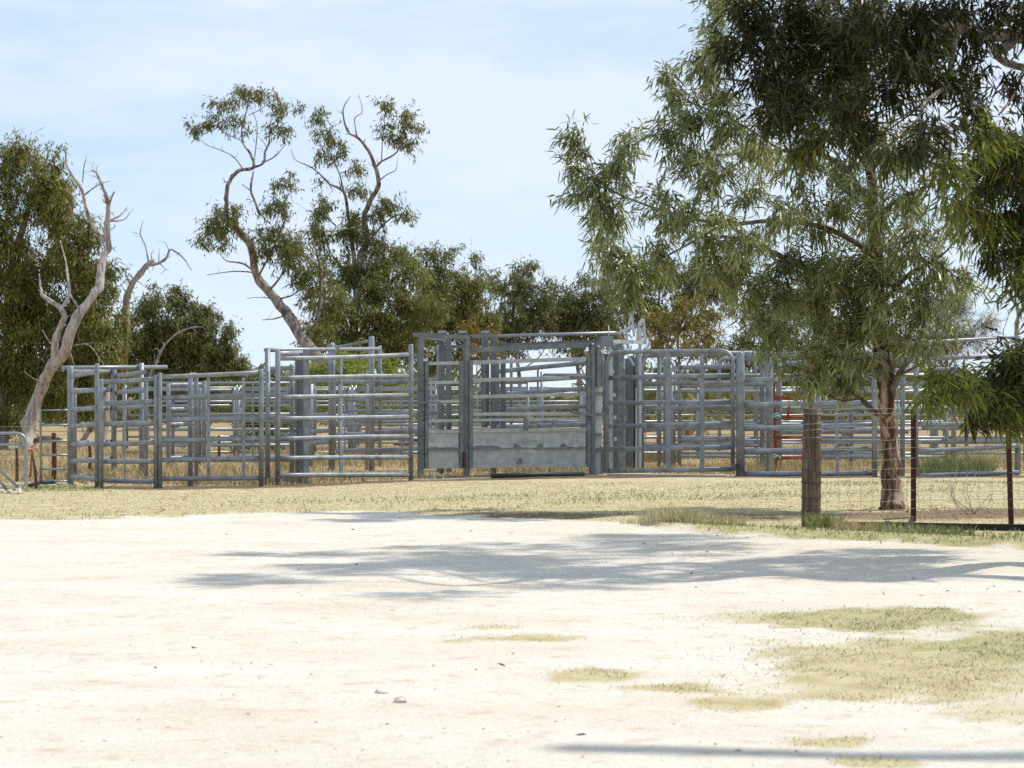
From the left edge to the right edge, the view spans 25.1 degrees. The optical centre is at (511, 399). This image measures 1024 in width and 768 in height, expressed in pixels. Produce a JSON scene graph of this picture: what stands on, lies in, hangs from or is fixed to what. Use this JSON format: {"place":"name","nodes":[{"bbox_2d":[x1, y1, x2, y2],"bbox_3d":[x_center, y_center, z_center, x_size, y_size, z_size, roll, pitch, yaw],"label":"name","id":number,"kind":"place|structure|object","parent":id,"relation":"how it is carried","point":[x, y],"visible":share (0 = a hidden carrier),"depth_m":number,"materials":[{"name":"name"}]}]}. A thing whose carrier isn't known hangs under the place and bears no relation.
{"place":"outdoors","nodes":[
{"label":"outdoors","id":0,"kind":"place"},
{"bbox_2d":[0,412,1023,767],"bbox_3d":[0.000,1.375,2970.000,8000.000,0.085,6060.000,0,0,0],"label":"ground","id":1,"kind":"structure","parent":0,"point":[440,580],"depth_m":14.14,"materials":[{"name":"sand"}]},
{"bbox_2d":[0,432,27,490],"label":"farm gate","id":2,"kind":"structure","parent":1,"relation":"on","point":[24,448],"depth_m":35.28,"materials":[{"name":"metal"}]},
{"bbox_2d":[15,448,18,481],"bbox_3d":[-8.487,1.152,39.500,0.068,0.658,0.059,0,0,0],"label":"timber post","id":3,"kind":"object","parent":1,"relation":"on","point":[16,468],"visible":0.85,"depth_m":39.48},
{"bbox_2d":[30,442,37,488],"bbox_3d":[-7.561,1.056,36.446,0.122,0.800,0.371,0,0,-15],"label":"leaning post","id":4,"kind":"object","parent":1,"relation":"on","point":[32,460],"visible":0.88,"depth_m":36.29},
{"bbox_2d":[39,409,66,481],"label":"wire gate","id":5,"kind":"structure","parent":1,"relation":"on","point":[40,437],"depth_m":39.38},
{"bbox_2d":[51,433,56,479],"bbox_3d":[-8.049,1.028,40.500,0.096,0.907,0.089,0,0,0],"label":"timber post","id":6,"kind":"object","parent":1,"relation":"on","point":[54,451],"visible":0.85,"depth_m":40.46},
{"bbox_2d":[0,123,140,448],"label":"gum tree","id":7,"kind":"object","parent":1,"relation":"on","point":[27,316],"visible":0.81,"depth_m":65.57,"materials":[{"name":"green plant"}]},
{"bbox_2d":[18,143,133,452],"bbox_3d":[-11.538,-2.571,60.601,3.260,8.314,1.255,0,0,9],"label":"dead tree","id":8,"kind":"object","parent":1,"relation":"on","point":[56,360],"visible":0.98,"depth_m":60.48,"materials":[{"name":"wood"}]},
{"bbox_2d":[67,366,97,483],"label":"yard panel","id":9,"kind":"object","parent":1,"relation":"on","point":[71,425],"visible":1,"depth_m":38.54,"materials":[{"name":"metal"}]},
{"bbox_2d":[88,446,91,472],"bbox_3d":[-7.970,1.129,43.500,0.073,0.696,0.065,0,0,0],"label":"timber post","id":10,"kind":"object","parent":1,"relation":"on","point":[89,455],"visible":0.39,"depth_m":43.48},
{"bbox_2d":[4,422,396,467],"bbox_3d":[-6.472,0.809,53.005,3.891,0.728,28.056,0,0,16],"label":"wire fence","id":11,"kind":"object","parent":10,"relation":"attached to","point":[126,440],"visible":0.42,"depth_m":42.72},
{"bbox_2d":[74,369,116,480],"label":"yard panel","id":12,"kind":"object","parent":1,"relation":"on","point":[112,390],"visible":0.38,"depth_m":42.25,"materials":[{"name":"metal"}]},
{"bbox_2d":[61,363,167,477],"bbox_3d":[-6.845,0.396,39.977,0.148,2.093,2.474,0,0,36],"label":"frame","id":13,"kind":"object","parent":1,"relation":"on","point":[141,366],"visible":0.67,"depth_m":40.36,"materials":[{"name":"metal"}]},
{"bbox_2d":[123,318,127,448],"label":"timber pole","id":14,"kind":"object","parent":1,"relation":"on","point":[126,361],"visible":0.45,"depth_m":65.96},
{"bbox_2d":[95,363,157,488],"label":"yard panel","id":15,"kind":"object","parent":1,"relation":"on","point":[100,403],"visible":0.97,"depth_m":36.67,"materials":[{"name":"metal"}]},
{"bbox_2d":[116,369,147,478],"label":"yard panel","id":16,"kind":"object","parent":1,"relation":"on","point":[144,390],"visible":0.77,"depth_m":38.97,"materials":[{"name":"metal"}]},
{"bbox_2d":[79,220,191,447],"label":"dead tree","id":17,"kind":"object","parent":1,"relation":"on","point":[140,273],"visible":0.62,"depth_m":68.01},
{"bbox_2d":[18,364,282,427],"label":"shrub","id":18,"kind":"object","parent":1,"relation":"on","point":[89,414],"visible":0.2,"depth_m":77.91,"materials":[{"name":"green plant"}]},
{"bbox_2d":[148,326,199,439],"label":"dead branch","id":19,"kind":"object","parent":1,"relation":"on","point":[159,354],"visible":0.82,"depth_m":80.03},
{"bbox_2d":[122,387,235,456],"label":"yard panel","id":20,"kind":"object","parent":1,"relation":"on","point":[233,405],"visible":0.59,"depth_m":55.39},
{"bbox_2d":[110,279,252,427],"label":"gum tree","id":21,"kind":"object","parent":1,"relation":"on","point":[189,350],"visible":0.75,"depth_m":104.51,"materials":[{"name":"green plant"}]},
{"bbox_2d":[126,385,237,451],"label":"yard panel","id":22,"kind":"object","parent":1,"relation":"on","point":[211,401],"visible":0.37,"depth_m":60.45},
{"bbox_2d":[166,381,206,468],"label":"yard panel","id":23,"kind":"object","parent":1,"relation":"on","point":[172,409],"visible":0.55,"depth_m":44.67,"materials":[{"name":"metal"}]},
{"bbox_2d":[188,373,197,485],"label":"yard panel","id":24,"kind":"object","parent":1,"relation":"on","point":[190,426],"visible":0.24,"depth_m":37.38,"materials":[{"name":"metal"}]},
{"bbox_2d":[158,369,263,487],"bbox_3d":[-4.819,0.482,36.904,1.730,1.956,0.080,0,0,-21],"label":"yard panel","id":25,"kind":"object","parent":1,"relation":"on","point":[243,418],"visible":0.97,"depth_m":36.90,"materials":[{"name":"metal"}]},
{"bbox_2d":[162,382,312,467],"bbox_3d":[-5.699,0.515,47.395,3.194,1.870,0.080,0,0,-7],"label":"yard panel","id":26,"kind":"object","parent":1,"relation":"on","point":[252,429],"visible":0.39,"depth_m":47.40,"materials":[{"name":"metal"}]},
{"bbox_2d":[224,362,294,450],"bbox_3d":[-6.642,0.310,62.764,2.558,2.757,2.226,0,0,0],"label":"wattle bush","id":27,"kind":"object","parent":1,"relation":"on","point":[256,409],"visible":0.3,"depth_m":62.59,"materials":[{"name":"green plant"}]},
{"bbox_2d":[179,82,363,431],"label":"gum tree","id":28,"kind":"object","parent":1,"relation":"on","point":[288,252],"visible":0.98,"depth_m":76.57,"materials":[{"name":"green plant"}]},
{"bbox_2d":[262,366,293,482],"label":"yard panel","id":29,"kind":"object","parent":1,"relation":"on","point":[291,413],"visible":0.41,"depth_m":38.58,"materials":[{"name":"metal"}]},
{"bbox_2d":[237,387,350,455],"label":"yard panel","id":30,"kind":"object","parent":1,"relation":"on","point":[239,405],"visible":0.49,"depth_m":55.31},
{"bbox_2d":[274,384,315,452],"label":"swing gate","id":31,"kind":"structure","parent":1,"relation":"on","point":[284,402],"depth_m":49.39,"materials":[{"name":"metal"}]},
{"bbox_2d":[239,385,352,450],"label":"yard panel","id":32,"kind":"object","parent":1,"relation":"on","point":[272,401],"visible":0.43,"depth_m":60.40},
{"bbox_2d":[295,349,308,483],"bbox_3d":[-3.537,0.306,38.638,0.170,2.297,0.611,0,0,-14],"label":"slide gate post","id":33,"kind":"object","parent":1,"relation":"on","point":[302,409],"visible":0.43,"depth_m":38.65,"materials":[{"name":"metal"}]},
{"bbox_2d":[309,344,334,470],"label":"yard panel","id":34,"kind":"object","parent":1,"relation":"on","point":[330,430],"visible":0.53,"depth_m":45.96,"materials":[{"name":"metal"}]},
{"bbox_2d":[264,346,380,484],"bbox_3d":[-3.169,0.190,41.191,0.739,2.429,6.696,0,0,16],"label":"gate frame","id":35,"kind":"object","parent":1,"relation":"on","point":[290,351],"visible":0.82,"depth_m":37.98,"materials":[{"name":"metal"}]},
{"bbox_2d":[275,344,412,484],"bbox_3d":[-2.804,0.246,39.000,0.087,2.436,3.264,0,0,41],"label":"yard panel","id":36,"kind":"object","parent":1,"relation":"on","point":[340,437],"visible":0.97,"depth_m":38.90,"materials":[{"name":"metal"}]},
{"bbox_2d":[282,338,416,447],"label":"wattle bush","id":37,"kind":"object","parent":1,"relation":"on","point":[349,367],"visible":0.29,"depth_m":66.39,"materials":[{"name":"green plant"}]},
{"bbox_2d":[335,381,368,450],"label":"swing gate","id":38,"kind":"structure","parent":1,"relation":"on","point":[349,415],"depth_m":49.48,"materials":[{"name":"metal"}]},
{"bbox_2d":[336,337,373,470],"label":"yard panel","id":39,"kind":"object","parent":1,"relation":"on","point":[366,449],"visible":0.7,"depth_m":45.97,"materials":[{"name":"metal"}]},
{"bbox_2d":[338,340,368,346],"bbox_3d":[-3.163,-1.104,45.700,0.949,0.168,0.055,0,0,40],"label":"stay bar","id":40,"kind":"object","parent":39,"relation":"attached to","point":[355,343],"visible":0.73,"depth_m":45.63,"materials":[{"name":"metal"}]},
{"bbox_2d":[290,93,456,408],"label":"gum tree","id":41,"kind":"object","parent":1,"relation":"on","point":[367,281],"visible":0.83,"depth_m":80.22,"materials":[{"name":"green plant"}]},
{"bbox_2d":[338,383,432,454],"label":"yard panel","id":42,"kind":"object","parent":1,"relation":"on","point":[401,424],"visible":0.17,"depth_m":51.27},
{"bbox_2d":[352,387,457,454],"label":"yard panel","id":43,"kind":"object","parent":1,"relation":"on","point":[354,405],"visible":0.18,"depth_m":55.20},
{"bbox_2d":[354,385,457,447],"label":"yard panel","id":44,"kind":"object","parent":1,"relation":"on","point":[387,401],"visible":0.24,"depth_m":60.34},
{"bbox_2d":[374,344,438,471],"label":"yard panel","id":45,"kind":"object","parent":1,"relation":"on","point":[379,450],"visible":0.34,"depth_m":45.27,"materials":[{"name":"metal"}]},
{"bbox_2d":[390,237,506,380],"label":"gum tree","id":46,"kind":"object","parent":1,"relation":"on","point":[465,296],"visible":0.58,"depth_m":88.59,"materials":[{"name":"green plant"}]},
{"bbox_2d":[445,311,508,427],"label":"wattle bush","id":47,"kind":"object","parent":1,"relation":"on","point":[470,332],"visible":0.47,"depth_m":83.73,"materials":[{"name":"green plant"}]},
{"bbox_2d":[434,382,528,427],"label":"yard panel","id":48,"kind":"object","parent":1,"relation":"on","point":[474,424],"visible":0.12,"depth_m":51.10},
{"bbox_2d":[8,351,995,426],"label":"distant scrub","id":49,"kind":"object","parent":1,"relation":"on","point":[688,396],"visible":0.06,"depth_m":136.50,"materials":[{"name":"green plant"}]},
{"bbox_2d":[0,516,1020,767],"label":"pebbles","id":50,"kind":"object","parent":1,"relation":"on","point":[390,660],"visible":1,"depth_m":10.89,"materials":[{"name":"stone"}]},
{"bbox_2d":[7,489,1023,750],"bbox_3d":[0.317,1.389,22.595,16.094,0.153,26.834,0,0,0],"label":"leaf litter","id":51,"kind":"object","parent":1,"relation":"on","point":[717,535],"visible":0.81,"depth_m":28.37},
{"bbox_2d":[413,330,620,478],"bbox_3d":[-0.057,0.062,42.752,4.707,2.738,1.558,0,0,-31],"label":"cattle crush","id":52,"kind":"object","parent":1,"relation":"on","point":[466,446],"visible":1,"depth_m":42.09,"materials":[{"name":"grey paint"}]},
{"bbox_2d":[481,253,567,423],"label":"gum tree","id":53,"kind":"object","parent":1,"relation":"on","point":[523,318],"visible":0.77,"depth_m":118.94,"materials":[{"name":"green plant"}]},
{"bbox_2d":[473,389,582,427],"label":"yard panel","id":54,"kind":"object","parent":1,"relation":"on","point":[524,405],"visible":0.12,"depth_m":55.05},
{"bbox_2d":[473,385,583,428],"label":"yard panel","id":55,"kind":"object","parent":1,"relation":"on","point":[544,401],"visible":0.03,"depth_m":60.26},
{"bbox_2d":[491,471,584,477],"bbox_3d":[0.533,1.347,41.575,2.140,0.097,0.271,0,0,-38],"label":"drain pipe","id":56,"kind":"object","parent":1,"relation":"on","point":[534,474],"visible":1,"depth_m":41.36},
{"bbox_2d":[496,358,585,428],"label":"yard panel","id":57,"kind":"object","parent":1,"relation":"on","point":[511,370],"visible":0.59,"depth_m":45.74,"materials":[{"name":"metal"}]},
{"bbox_2d":[539,269,632,416],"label":"gum tree","id":58,"kind":"object","parent":1,"relation":"on","point":[578,315],"visible":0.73,"depth_m":119.84,"materials":[{"name":"green plant"}]},
{"bbox_2d":[540,372,662,453],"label":"yard panel","id":59,"kind":"object","parent":1,"relation":"on","point":[571,421],"visible":0.13,"depth_m":50.11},
{"bbox_2d":[595,313,653,473],"bbox_3d":[2.161,-0.147,43.867,0.898,3.193,2.283,0,0,29],"label":"head bail","id":60,"kind":"object","parent":1,"relation":"on","point":[624,390],"visible":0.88,"depth_m":44.16,"materials":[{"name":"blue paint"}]},
{"bbox_2d":[584,388,698,458],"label":"yard panel","id":61,"kind":"object","parent":1,"relation":"on","point":[697,413],"visible":0.04,"depth_m":54.86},
{"bbox_2d":[585,385,699,451],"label":"yard panel","id":62,"kind":"object","parent":1,"relation":"on","point":[662,415],"visible":0.04,"depth_m":60.18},
{"bbox_2d":[602,439,686,462],"bbox_3d":[3.001,1.112,52.087,2.332,0.600,1.999,0,0,0],"label":"grass tuft","id":63,"kind":"object","parent":1,"relation":"on","point":[650,457],"visible":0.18,"depth_m":51.64,"materials":[{"name":"plant"}]},
{"bbox_2d":[598,253,727,419],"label":"gum tree","id":64,"kind":"object","parent":1,"relation":"on","point":[688,287],"visible":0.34,"depth_m":111.77,"materials":[{"name":"green plant"}]},
{"bbox_2d":[605,349,735,472],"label":"swing gate","id":65,"kind":"structure","parent":1,"relation":"on","point":[668,402],"depth_m":43.08,"materials":[{"name":"metal"}]},
{"bbox_2d":[633,503,707,525],"bbox_3d":[1.727,1.266,25.620,0.966,0.260,0.856,0,0,0],"label":"grass tuft","id":66,"kind":"object","parent":1,"relation":"on","point":[656,516],"visible":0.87,"depth_m":25.47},
{"bbox_2d":[607,473,733,476],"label":"concrete sill","id":67,"kind":"structure","parent":1,"relation":"on","point":[706,475],"depth_m":42.10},
{"bbox_2d":[635,293,734,373],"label":"gum tree","id":68,"kind":"object","parent":1,"relation":"on","point":[695,322],"visible":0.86,"depth_m":87.41,"materials":[{"name":"green plant"}]},
{"bbox_2d":[657,358,735,467],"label":"yard panel","id":69,"kind":"object","parent":1,"relation":"on","point":[680,368],"visible":0.57,"depth_m":47.55,"materials":[{"name":"metal"}]},
{"bbox_2d":[682,410,717,435],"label":"fallen log","id":70,"kind":"object","parent":1,"relation":"on","point":[687,432],"visible":0.25,"depth_m":65.80,"materials":[{"name":"wood"}]},
{"bbox_2d":[642,351,760,467],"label":"swing gate","id":71,"kind":"structure","parent":1,"relation":"on","point":[673,383],"depth_m":44.88,"materials":[{"name":"metal"}]},
{"bbox_2d":[684,510,749,524],"bbox_3d":[2.245,1.291,25.373,0.817,0.197,0.673,0,0,0],"label":"grass tuft","id":72,"kind":"object","parent":1,"relation":"on","point":[711,520],"visible":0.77,"depth_m":25.23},
{"bbox_2d":[633,281,809,399],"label":"gum tree","id":73,"kind":"object","parent":1,"relation":"on","point":[751,346],"visible":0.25,"depth_m":93.56,"materials":[{"name":"green plant"}]},
{"bbox_2d":[718,356,756,450],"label":"swing gate","id":74,"kind":"structure","parent":1,"relation":"on","point":[719,388],"depth_m":48.97,"materials":[{"name":"metal"}]},
{"bbox_2d":[671,372,807,467],"bbox_3d":[4.600,0.440,46.694,2.776,2.020,0.080,0,0,4],"label":"yard panel","id":75,"kind":"object","parent":1,"relation":"on","point":[756,440],"visible":0.3,"depth_m":46.71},
{"bbox_2d":[677,371,802,463],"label":"yard panel","id":76,"kind":"object","parent":1,"relation":"on","point":[783,421],"visible":0.12,"depth_m":49.84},
{"bbox_2d":[704,387,802,443],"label":"yard panel","id":77,"kind":"object","parent":1,"relation":"on","point":[749,414],"depth_m":60.15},
{"bbox_2d":[745,357,772,471],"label":"yard panel","id":78,"kind":"object","parent":1,"relation":"on","point":[767,417],"visible":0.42,"depth_m":42.96,"materials":[{"name":"metal"}]},
{"bbox_2d":[546,0,1004,510],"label":"gum tree","id":79,"kind":"object","parent":1,"relation":"on","point":[838,278],"visible":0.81,"depth_m":29.21,"materials":[{"name":"green plant"}]},
{"bbox_2d":[773,357,811,470],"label":"steel gate","id":80,"kind":"structure","parent":1,"relation":"on","point":[775,436],"depth_m":43.47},
{"bbox_2d":[756,453,830,470],"bbox_3d":[5.544,1.218,45.865,1.586,0.403,1.581,0,0,32],"label":"grass tuft","id":81,"kind":"object","parent":1,"relation":"on","point":[792,462],"visible":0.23,"depth_m":45.66,"materials":[{"name":"plant"}]},
{"bbox_2d":[736,350,876,476],"bbox_3d":[5.389,0.276,42.175,2.574,2.373,0.178,0,0,11],"label":"yard panel","id":82,"kind":"object","parent":1,"relation":"on","point":[741,406],"visible":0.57,"depth_m":42.25,"materials":[{"name":"metal"}]},
{"bbox_2d":[801,408,822,527],"bbox_3d":[3.290,0.793,25.300,0.245,1.415,0.230,0,0,0],"label":"strainer post","id":83,"kind":"object","parent":1,"relation":"on","point":[811,496],"visible":0.9,"depth_m":25.21,"materials":[{"name":"wood"}]},
{"bbox_2d":[821,408,1023,513],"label":"wire fence","id":84,"kind":"object","parent":83,"relation":"attached to","point":[991,508],"visible":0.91,"depth_m":26.13,"materials":[{"name":"metal"}]},
{"bbox_2d":[798,510,854,527],"bbox_3d":[3.356,1.288,24.782,0.746,0.232,0.578,0,0,0],"label":"grass tuft","id":85,"kind":"object","parent":1,"relation":"on","point":[826,519],"visible":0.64,"depth_m":24.76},
{"bbox_2d":[776,358,908,468],"bbox_3d":[6.790,0.269,47.064,2.721,2.392,5.622,0,0,7],"label":"yard panel","id":86,"kind":"object","parent":1,"relation":"on","point":[849,431],"visible":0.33,"depth_m":48.79,"materials":[{"name":"metal"}]},
{"bbox_2d":[839,411,865,446],"bbox_3d":[9.142,0.789,61.998,0.763,1.323,0.664,0,0,0],"label":"fallen log","id":87,"kind":"object","parent":1,"relation":"on","point":[857,417],"visible":0.2,"depth_m":61.82,"materials":[{"name":"grey plant"}]},
{"bbox_2d":[721,275,987,419],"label":"gum tree","id":88,"kind":"object","parent":1,"relation":"on","point":[802,340],"visible":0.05,"depth_m":108.36,"materials":[{"name":"green plant"}]},
{"bbox_2d":[692,0,1023,451],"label":"gum tree","id":89,"kind":"object","parent":1,"relation":"on","point":[843,52],"visible":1,"depth_m":20.13,"materials":[{"name":"green plant"}]},
{"bbox_2d":[830,518,891,530],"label":"grass tuft","id":90,"kind":"object","parent":1,"relation":"on","point":[854,526],"visible":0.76,"depth_m":24.27,"materials":[{"name":"plant"}]},
{"bbox_2d":[821,387,930,447],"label":"yard panel","id":91,"kind":"object","parent":1,"relation":"on","point":[909,401],"depth_m":60.08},
{"bbox_2d":[812,374,947,464],"bbox_3d":[7.400,0.440,46.494,2.776,2.020,0.080,0,0,4],"label":"yard panel","id":92,"kind":"object","parent":1,"relation":"on","point":[898,425],"visible":0.22,"depth_m":46.45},
{"bbox_2d":[816,373,953,459],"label":"yard panel","id":93,"kind":"object","parent":1,"relation":"on","point":[878,437],"visible":0.11,"depth_m":49.55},
{"bbox_2d":[883,516,913,528],"bbox_3d":[4.060,1.328,24.200,0.324,0.210,0.045,0,0,0],"label":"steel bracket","id":94,"kind":"object","parent":1,"relation":"on","point":[911,521],"visible":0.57,"depth_m":24.18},
{"bbox_2d":[911,407,915,521],"bbox_3d":[4.633,0.793,26.607,0.063,1.424,0.055,0,0,0],"label":"star picket","id":95,"kind":"object","parent":1,"relation":"on","point":[913,464],"visible":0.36,"depth_m":26.59,"materials":[{"name":"metal"}]},
{"bbox_2d":[872,520,976,534],"bbox_3d":[4.239,1.313,23.680,1.082,0.177,0.917,0,0,0],"label":"grass tuft","id":96,"kind":"object","parent":1,"relation":"on","point":[933,529],"visible":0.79,"depth_m":23.49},
{"bbox_2d":[894,360,955,457],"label":"yard panel","id":97,"kind":"object","parent":1,"relation":"on","point":[921,383],"visible":0.17,"depth_m":44.53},
{"bbox_2d":[845,522,1023,530],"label":"edging strip","id":98,"kind":"object","parent":1,"relation":"on","point":[1000,527],"visible":0.45,"depth_m":24.76,"materials":[{"name":"metal"}]},
{"bbox_2d":[898,287,1005,435],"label":"she oak","id":99,"kind":"object","parent":1,"relation":"on","point":[947,351],"visible":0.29,"depth_m":76.46,"materials":[{"name":"green plant"}]},
{"bbox_2d":[889,336,1014,360],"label":"swing gate","id":100,"kind":"structure","parent":1,"relation":"on","point":[957,357],"depth_m":43.50,"materials":[{"name":"metal"}]},
{"bbox_2d":[910,447,1005,473],"bbox_3d":[8.355,1.147,42.980,1.991,0.530,2.171,0,0,39],"label":"grass tuft","id":101,"kind":"object","parent":1,"relation":"on","point":[979,465],"visible":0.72,"depth_m":42.83,"materials":[{"name":"plant"}]},
{"bbox_2d":[900,335,1020,476],"bbox_3d":[8.318,0.134,42.594,2.282,2.669,0.313,0,0,-5],"label":"yard panel","id":102,"kind":"object","parent":1,"relation":"on","point":[923,424],"visible":0.4,"depth_m":42.51,"materials":[{"name":"metal"}]},
{"bbox_2d":[921,389,1023,460],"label":"yard panel","id":103,"kind":"object","parent":1,"relation":"on","point":[989,440],"visible":0.16,"depth_m":49.10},
{"bbox_2d":[941,471,1006,514],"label":"dead stalks","id":104,"kind":"object","parent":1,"relation":"on","point":[957,503],"visible":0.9,"depth_m":28.19,"materials":[{"name":"plant"}]},
{"bbox_2d":[935,406,1022,455],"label":"yard panel","id":105,"kind":"object","parent":1,"relation":"on","point":[936,432],"visible":0.1,"depth_m":54.57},
{"bbox_2d":[1006,434,1013,523],"bbox_3d":[5.612,0.807,26.006,0.107,1.397,0.055,0,0,0],"label":"star picket","id":106,"kind":"object","parent":1,"relation":"on","point":[1010,487],"visible":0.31,"depth_m":25.99,"materials":[{"name":"metal"}]},
{"bbox_2d":[1003,288,1023,351],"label":"dead tree","id":107,"kind":"object","parent":1,"relation":"on","point":[1015,331],"visible":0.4,"depth_m":70.78,"materials":[{"name":"wood"}]},
{"bbox_2d":[0,441,1023,485],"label":"dry grass","id":108,"kind":"structure","parent":0,"point":[182,469],"depth_m":44.71,"materials":[{"name":"plant"}]},
{"bbox_2d":[0,480,1023,549],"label":"lawn grass","id":109,"kind":"structure","parent":0,"point":[524,485],"depth_m":32.44,"materials":[{"name":"plant"}]},
{"bbox_2d":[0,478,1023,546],"bbox_3d":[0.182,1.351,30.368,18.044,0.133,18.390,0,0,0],"label":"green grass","id":110,"kind":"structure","parent":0,"point":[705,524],"depth_m":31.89,"materials":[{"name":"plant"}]},
{"bbox_2d":[0,0,1023,397],"label":"sky","id":111,"kind":"structure","parent":0,"point":[114,81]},
{"bbox_2d":[430,603,1023,767],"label":"patch grass","id":112,"kind":"structure","parent":0,"point":[890,681],"depth_m":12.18,"materials":[{"name":"plant"}]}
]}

